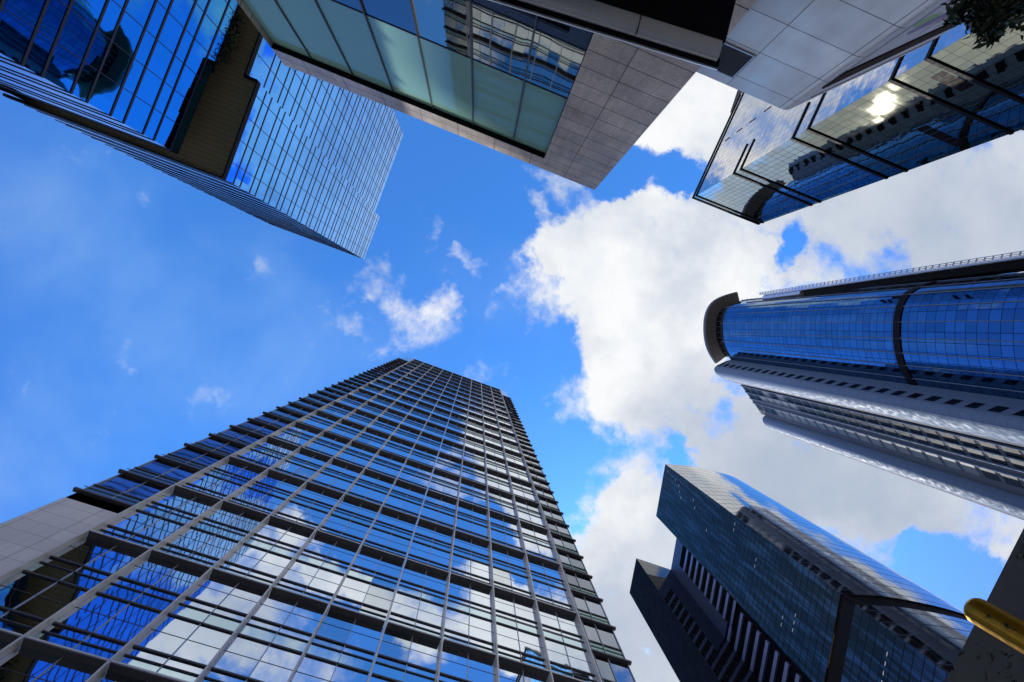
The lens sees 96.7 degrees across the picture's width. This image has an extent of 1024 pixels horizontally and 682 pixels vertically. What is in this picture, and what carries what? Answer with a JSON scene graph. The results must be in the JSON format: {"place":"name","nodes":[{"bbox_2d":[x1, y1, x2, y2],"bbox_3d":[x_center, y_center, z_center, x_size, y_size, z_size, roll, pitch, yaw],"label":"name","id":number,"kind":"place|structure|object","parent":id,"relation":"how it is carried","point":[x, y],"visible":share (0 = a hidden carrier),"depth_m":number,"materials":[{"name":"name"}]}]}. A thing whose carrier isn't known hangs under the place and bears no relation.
{"place":"outdoors","nodes":[
{"label":"outdoors","id":0,"kind":"place"},
{"bbox_2d":[236,0,757,189],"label":"granite building","id":1,"kind":"structure","parent":0,"point":[583,92],"depth_m":23.01,"materials":[{"name":"grey glass"}]},
{"bbox_2d":[0,72,1023,681],"label":"sky","id":2,"kind":"structure","parent":0,"point":[144,314],"materials":[{"name":"blue"}]},
{"bbox_2d":[696,0,967,109],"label":"white panel building","id":3,"kind":"structure","parent":0,"point":[786,54],"depth_m":15.19,"materials":[{"name":"silver metal"}]},
{"bbox_2d":[851,0,966,67],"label":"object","id":4,"kind":"structure","parent":3,"relation":"attached to","point":[932,20],"depth_m":14.40,"materials":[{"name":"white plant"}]},
{"bbox_2d":[940,0,1023,49],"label":"street tree","id":5,"kind":"object","parent":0,"point":[983,19],"visible":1,"depth_m":6.43,"materials":[{"name":"green plant"}]},
{"bbox_2d":[946,528,1023,681],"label":"concrete slab","id":6,"kind":"structure","parent":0,"point":[984,656],"depth_m":2.46,"materials":[{"name":"grey concrete"}]},
{"label":"ground","id":7,"kind":"structure","parent":0,"visible":0},
{"bbox_2d":[0,0,402,258],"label":"blue glass tower","id":8,"kind":"structure","parent":7,"relation":"on","point":[258,128],"depth_m":66.22,"materials":[{"name":"blue glass"}]},
{"bbox_2d":[219,44,234,64],"bbox_3d":[-40.203,-39.951,63.512,3.100,2.978,2.834,20,-90,-5],"label":"podium shrub","id":9,"kind":"object","parent":8,"relation":"on","point":[223,57],"visible":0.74,"depth_m":63.20,"materials":[{"name":"green plant"}]},
{"bbox_2d":[225,14,245,49],"bbox_3d":[-39.141,-43.361,63.741,3.205,3.158,5.064,20,-90,-5],"label":"podium shrub","id":10,"kind":"object","parent":8,"relation":"on","point":[233,32],"visible":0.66,"depth_m":63.36,"materials":[{"name":"green plant"}]},
{"bbox_2d":[629,538,810,681],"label":"stepped black block","id":11,"kind":"structure","parent":7,"relation":"on","point":[702,624],"depth_m":154.79,"materials":[{"name":"blue metal"}]},
{"bbox_2d":[730,90,742,112],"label":"brown tower","id":12,"kind":"structure","parent":7,"relation":"on","point":[738,93],"depth_m":228.39,"materials":[{"name":"metal"}]},
{"bbox_2d":[656,464,973,681],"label":"dark curved tower","id":13,"kind":"structure","parent":7,"relation":"on","point":[816,603],"depth_m":128.24,"materials":[{"name":"blue glass"}]},
{"bbox_2d":[692,8,1023,224],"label":"silver glass tower","id":14,"kind":"structure","parent":7,"relation":"on","point":[948,93],"depth_m":119.73,"materials":[{"name":"glass"}]},
{"bbox_2d":[703,251,1023,519],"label":"curved blue tower","id":15,"kind":"structure","parent":7,"relation":"on","point":[915,376],"depth_m":151.73,"materials":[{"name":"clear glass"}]},
{"bbox_2d":[784,396,793,402],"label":"window","id":16,"kind":"structure","parent":15,"relation":"in","point":[788,399],"depth_m":213.83,"materials":[{"name":"glass"}]},
{"bbox_2d":[790,414,799,421],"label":"window","id":17,"kind":"structure","parent":15,"relation":"in","point":[794,417],"depth_m":220.57,"materials":[{"name":"glass"}]},
{"bbox_2d":[792,398,801,404],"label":"window","id":18,"kind":"structure","parent":15,"relation":"in","point":[797,401],"depth_m":208.42,"materials":[{"name":"grey glass"}]},
{"bbox_2d":[798,416,807,423],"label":"window","id":19,"kind":"structure","parent":15,"relation":"in","point":[802,419],"depth_m":214.93,"materials":[{"name":"grey glass"}]},
{"bbox_2d":[798,406,807,412],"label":"window","id":20,"kind":"structure","parent":15,"relation":"in","point":[803,409],"depth_m":208.73,"materials":[{"name":"grey glass"}]},
{"bbox_2d":[801,400,811,407],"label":"window","id":21,"kind":"structure","parent":15,"relation":"in","point":[805,403],"depth_m":202.85,"materials":[{"name":"grey glass"}]},
{"bbox_2d":[806,418,817,426],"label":"window","id":22,"kind":"structure","parent":15,"relation":"in","point":[811,422],"depth_m":209.26,"materials":[{"name":"glass"}]},
{"bbox_2d":[807,408,816,414],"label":"window","id":23,"kind":"structure","parent":15,"relation":"in","point":[811,411],"depth_m":202.95,"materials":[{"name":"grey glass"}]},
{"bbox_2d":[810,402,820,409],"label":"window","id":24,"kind":"structure","parent":15,"relation":"in","point":[814,405],"depth_m":197.14,"materials":[{"name":"glass"}]},
{"bbox_2d":[816,421,826,429],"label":"window","id":25,"kind":"structure","parent":15,"relation":"in","point":[821,425],"depth_m":203.69,"materials":[{"name":"grey glass"}]},
{"bbox_2d":[816,410,826,417],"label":"window","id":26,"kind":"structure","parent":15,"relation":"in","point":[820,413],"depth_m":197.43,"materials":[{"name":"glass"}]},
{"bbox_2d":[819,404,830,411],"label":"window","id":27,"kind":"structure","parent":15,"relation":"in","point":[825,408],"depth_m":191.70,"materials":[{"name":"glass"}]},
{"bbox_2d":[825,424,836,432],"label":"window","id":28,"kind":"structure","parent":15,"relation":"in","point":[831,428],"depth_m":198.15,"materials":[{"name":"glass"}]},
{"bbox_2d":[826,413,835,419],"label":"window","id":29,"kind":"structure","parent":15,"relation":"in","point":[830,416],"depth_m":191.96,"materials":[{"name":"glass"}]},
{"bbox_2d":[830,407,841,414],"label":"window","id":30,"kind":"structure","parent":15,"relation":"in","point":[835,410],"depth_m":186.10,"materials":[{"name":"glass"}]},
{"bbox_2d":[835,427,847,435],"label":"window","id":31,"kind":"structure","parent":15,"relation":"in","point":[840,430],"depth_m":192.48,"materials":[{"name":"blue glass"}]},
{"bbox_2d":[836,415,846,422],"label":"window","id":32,"kind":"structure","parent":15,"relation":"in","point":[842,419],"depth_m":186.33,"materials":[{"name":"glass"}]},
{"bbox_2d":[837,382,847,385],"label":"small window","id":33,"kind":"structure","parent":15,"relation":"in","point":[842,383],"depth_m":167.80,"materials":[{"name":"black glass"}]},
{"bbox_2d":[841,409,852,417],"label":"window","id":34,"kind":"structure","parent":15,"relation":"in","point":[846,413],"depth_m":180.40,"materials":[{"name":"glass"}]},
{"bbox_2d":[845,429,857,438],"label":"window","id":35,"kind":"structure","parent":15,"relation":"in","point":[851,433],"depth_m":187.06,"materials":[{"name":"blue glass"}]},
{"bbox_2d":[847,418,858,425],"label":"window","id":36,"kind":"structure","parent":15,"relation":"in","point":[851,421],"depth_m":180.86,"materials":[{"name":"grey glass"}]},
{"bbox_2d":[849,384,860,387],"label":"small window","id":37,"kind":"structure","parent":15,"relation":"in","point":[855,385],"depth_m":162.24,"materials":[{"name":"black glass"}]},
{"bbox_2d":[852,412,865,420],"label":"window","id":38,"kind":"structure","parent":15,"relation":"in","point":[858,416],"depth_m":174.78,"materials":[{"name":"grey glass"}]},
{"bbox_2d":[857,433,870,442],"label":"window","id":39,"kind":"structure","parent":15,"relation":"in","point":[863,437],"depth_m":181.30,"materials":[{"name":"blue glass"}]},
{"bbox_2d":[858,421,871,429],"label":"window","id":40,"kind":"structure","parent":15,"relation":"in","point":[865,425],"depth_m":175.21,"materials":[{"name":"grey glass"}]},
{"bbox_2d":[861,386,874,390],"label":"small window","id":41,"kind":"structure","parent":15,"relation":"in","point":[867,388],"depth_m":156.75,"materials":[{"name":"black glass"}]},
{"bbox_2d":[865,415,877,423],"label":"window","id":42,"kind":"structure","parent":15,"relation":"in","point":[871,419],"depth_m":169.24,"materials":[{"name":"grey glass"}]},
{"bbox_2d":[869,436,882,446],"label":"window","id":43,"kind":"structure","parent":15,"relation":"in","point":[876,441],"depth_m":175.64,"materials":[{"name":"blue glass"}]},
{"bbox_2d":[871,424,884,432],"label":"window","id":44,"kind":"structure","parent":15,"relation":"in","point":[877,428],"depth_m":169.49,"materials":[{"name":"black glass"}]},
{"bbox_2d":[875,388,889,392],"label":"small window","id":45,"kind":"structure","parent":15,"relation":"in","point":[882,390],"depth_m":151.02,"materials":[{"name":"black glass"}]},
{"bbox_2d":[878,418,892,427],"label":"window","id":46,"kind":"structure","parent":15,"relation":"in","point":[884,422],"depth_m":163.51,"materials":[{"name":"glass"}]},
{"bbox_2d":[882,440,896,450],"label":"window","id":47,"kind":"structure","parent":15,"relation":"in","point":[889,445],"depth_m":170.03,"materials":[{"name":"blue glass"}]},
{"bbox_2d":[884,427,898,436],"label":"window","id":48,"kind":"structure","parent":15,"relation":"in","point":[890,431],"depth_m":163.91,"materials":[{"name":"black glass"}]},
{"bbox_2d":[891,390,905,395],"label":"small window","id":49,"kind":"structure","parent":15,"relation":"in","point":[898,392],"depth_m":145.43,"materials":[{"name":"black glass"}]},
{"bbox_2d":[891,421,906,430],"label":"window","id":50,"kind":"structure","parent":15,"relation":"in","point":[897,425],"depth_m":158.09,"materials":[{"name":"grey glass"}]},
{"bbox_2d":[895,444,910,454],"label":"window","id":51,"kind":"structure","parent":15,"relation":"in","point":[903,449],"depth_m":164.51,"materials":[{"name":"glass"}]},
{"bbox_2d":[898,431,913,440],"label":"window","id":52,"kind":"structure","parent":15,"relation":"in","point":[904,435],"depth_m":158.33,"materials":[{"name":"black glass"}]},
{"bbox_2d":[907,425,922,434],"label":"window","id":53,"kind":"structure","parent":15,"relation":"in","point":[913,429],"depth_m":152.45,"materials":[{"name":"black glass"}]},
{"bbox_2d":[907,393,923,397],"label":"small window","id":54,"kind":"structure","parent":15,"relation":"in","point":[915,395],"depth_m":139.86,"materials":[{"name":"black glass"}]},
{"bbox_2d":[910,448,926,459],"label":"window","id":55,"kind":"structure","parent":15,"relation":"in","point":[917,453],"depth_m":158.91,"materials":[{"name":"glass"}]},
{"bbox_2d":[913,435,929,444],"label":"window","id":56,"kind":"structure","parent":15,"relation":"in","point":[920,439],"depth_m":152.67,"materials":[{"name":"black glass"}]},
{"bbox_2d":[922,428,939,438],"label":"window","id":57,"kind":"structure","parent":15,"relation":"in","point":[929,433],"depth_m":146.93,"materials":[{"name":"glass"}]},
{"bbox_2d":[924,396,942,401],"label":"small window","id":58,"kind":"structure","parent":15,"relation":"in","point":[933,398],"depth_m":134.27,"materials":[{"name":"black glass"}]},
{"bbox_2d":[925,452,942,464],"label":"window","id":59,"kind":"structure","parent":15,"relation":"in","point":[934,458],"depth_m":153.34,"materials":[{"name":"glass"}]},
{"bbox_2d":[930,439,947,449],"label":"window","id":60,"kind":"structure","parent":15,"relation":"in","point":[939,444],"depth_m":147.13,"materials":[{"name":"glass"}]},
{"bbox_2d":[940,432,958,443],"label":"window","id":61,"kind":"structure","parent":15,"relation":"in","point":[947,437],"depth_m":141.23,"materials":[{"name":"black glass"}]},
{"bbox_2d":[942,457,960,469],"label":"window","id":62,"kind":"structure","parent":15,"relation":"in","point":[951,463],"depth_m":147.72,"materials":[{"name":"glass"}]},
{"bbox_2d":[944,399,962,404],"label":"small window","id":63,"kind":"structure","parent":15,"relation":"in","point":[953,401],"depth_m":128.67,"materials":[{"name":"black glass"}]},
{"bbox_2d":[947,443,965,454],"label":"window","id":64,"kind":"structure","parent":15,"relation":"in","point":[954,448],"depth_m":141.56,"materials":[{"name":"black glass"}]},
{"bbox_2d":[959,437,978,448],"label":"window","id":65,"kind":"structure","parent":15,"relation":"in","point":[967,442],"depth_m":135.66,"materials":[{"name":"glass"}]},
{"bbox_2d":[960,462,980,475],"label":"window","id":66,"kind":"structure","parent":15,"relation":"in","point":[968,468],"depth_m":142.17,"materials":[{"name":"grey glass"}]},
{"bbox_2d":[964,402,984,407],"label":"small window","id":67,"kind":"structure","parent":15,"relation":"in","point":[973,405],"depth_m":123.06,"materials":[{"name":"black glass"}]},
{"bbox_2d":[966,448,986,459],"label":"window","id":68,"kind":"structure","parent":15,"relation":"in","point":[974,453],"depth_m":135.89,"materials":[{"name":"black glass"}]},
{"bbox_2d":[979,467,1000,481],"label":"window","id":69,"kind":"structure","parent":15,"relation":"in","point":[989,474],"depth_m":136.49,"materials":[{"name":"black glass"}]},
{"bbox_2d":[979,441,1000,453],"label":"window","id":70,"kind":"structure","parent":15,"relation":"in","point":[986,446],"depth_m":130.04,"materials":[{"name":"glass"}]},
{"bbox_2d":[987,406,1008,411],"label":"small window","id":71,"kind":"structure","parent":15,"relation":"in","point":[997,408],"depth_m":117.46,"materials":[{"name":"black glass"}]},
{"bbox_2d":[987,453,1008,465],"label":"window","id":72,"kind":"structure","parent":15,"relation":"in","point":[994,458],"depth_m":130.36,"materials":[{"name":"glass"}]},
{"bbox_2d":[1000,473,1023,488],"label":"window","id":73,"kind":"structure","parent":15,"relation":"in","point":[1010,480],"depth_m":130.94,"materials":[{"name":"black glass"}]},
{"bbox_2d":[1001,446,1023,459],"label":"window","id":74,"kind":"structure","parent":15,"relation":"in","point":[1014,453],"depth_m":124.45,"materials":[{"name":"black glass"}]},
{"bbox_2d":[1009,459,1023,469],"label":"window","id":75,"kind":"structure","parent":15,"relation":"in","point":[1017,464],"depth_m":125.49,"materials":[{"name":"glass"}]},
{"bbox_2d":[1012,410,1023,416],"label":"small window","id":76,"kind":"structure","parent":15,"relation":"in","point":[1021,413],"depth_m":112.57,"materials":[{"name":"black glass"}]},
{"bbox_2d":[963,598,1023,653],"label":"yellow post","id":77,"kind":"object","parent":7,"relation":"on","point":[1004,626],"visible":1,"depth_m":1.87,"materials":[{"name":"metal"}]},
{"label":"pavement","id":78,"kind":"structure","parent":0,"visible":0},
{"bbox_2d":[0,358,635,681],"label":"office tower","id":79,"kind":"structure","parent":78,"relation":"on","point":[399,520],"depth_m":34.99,"materials":[{"name":"blue glass"}]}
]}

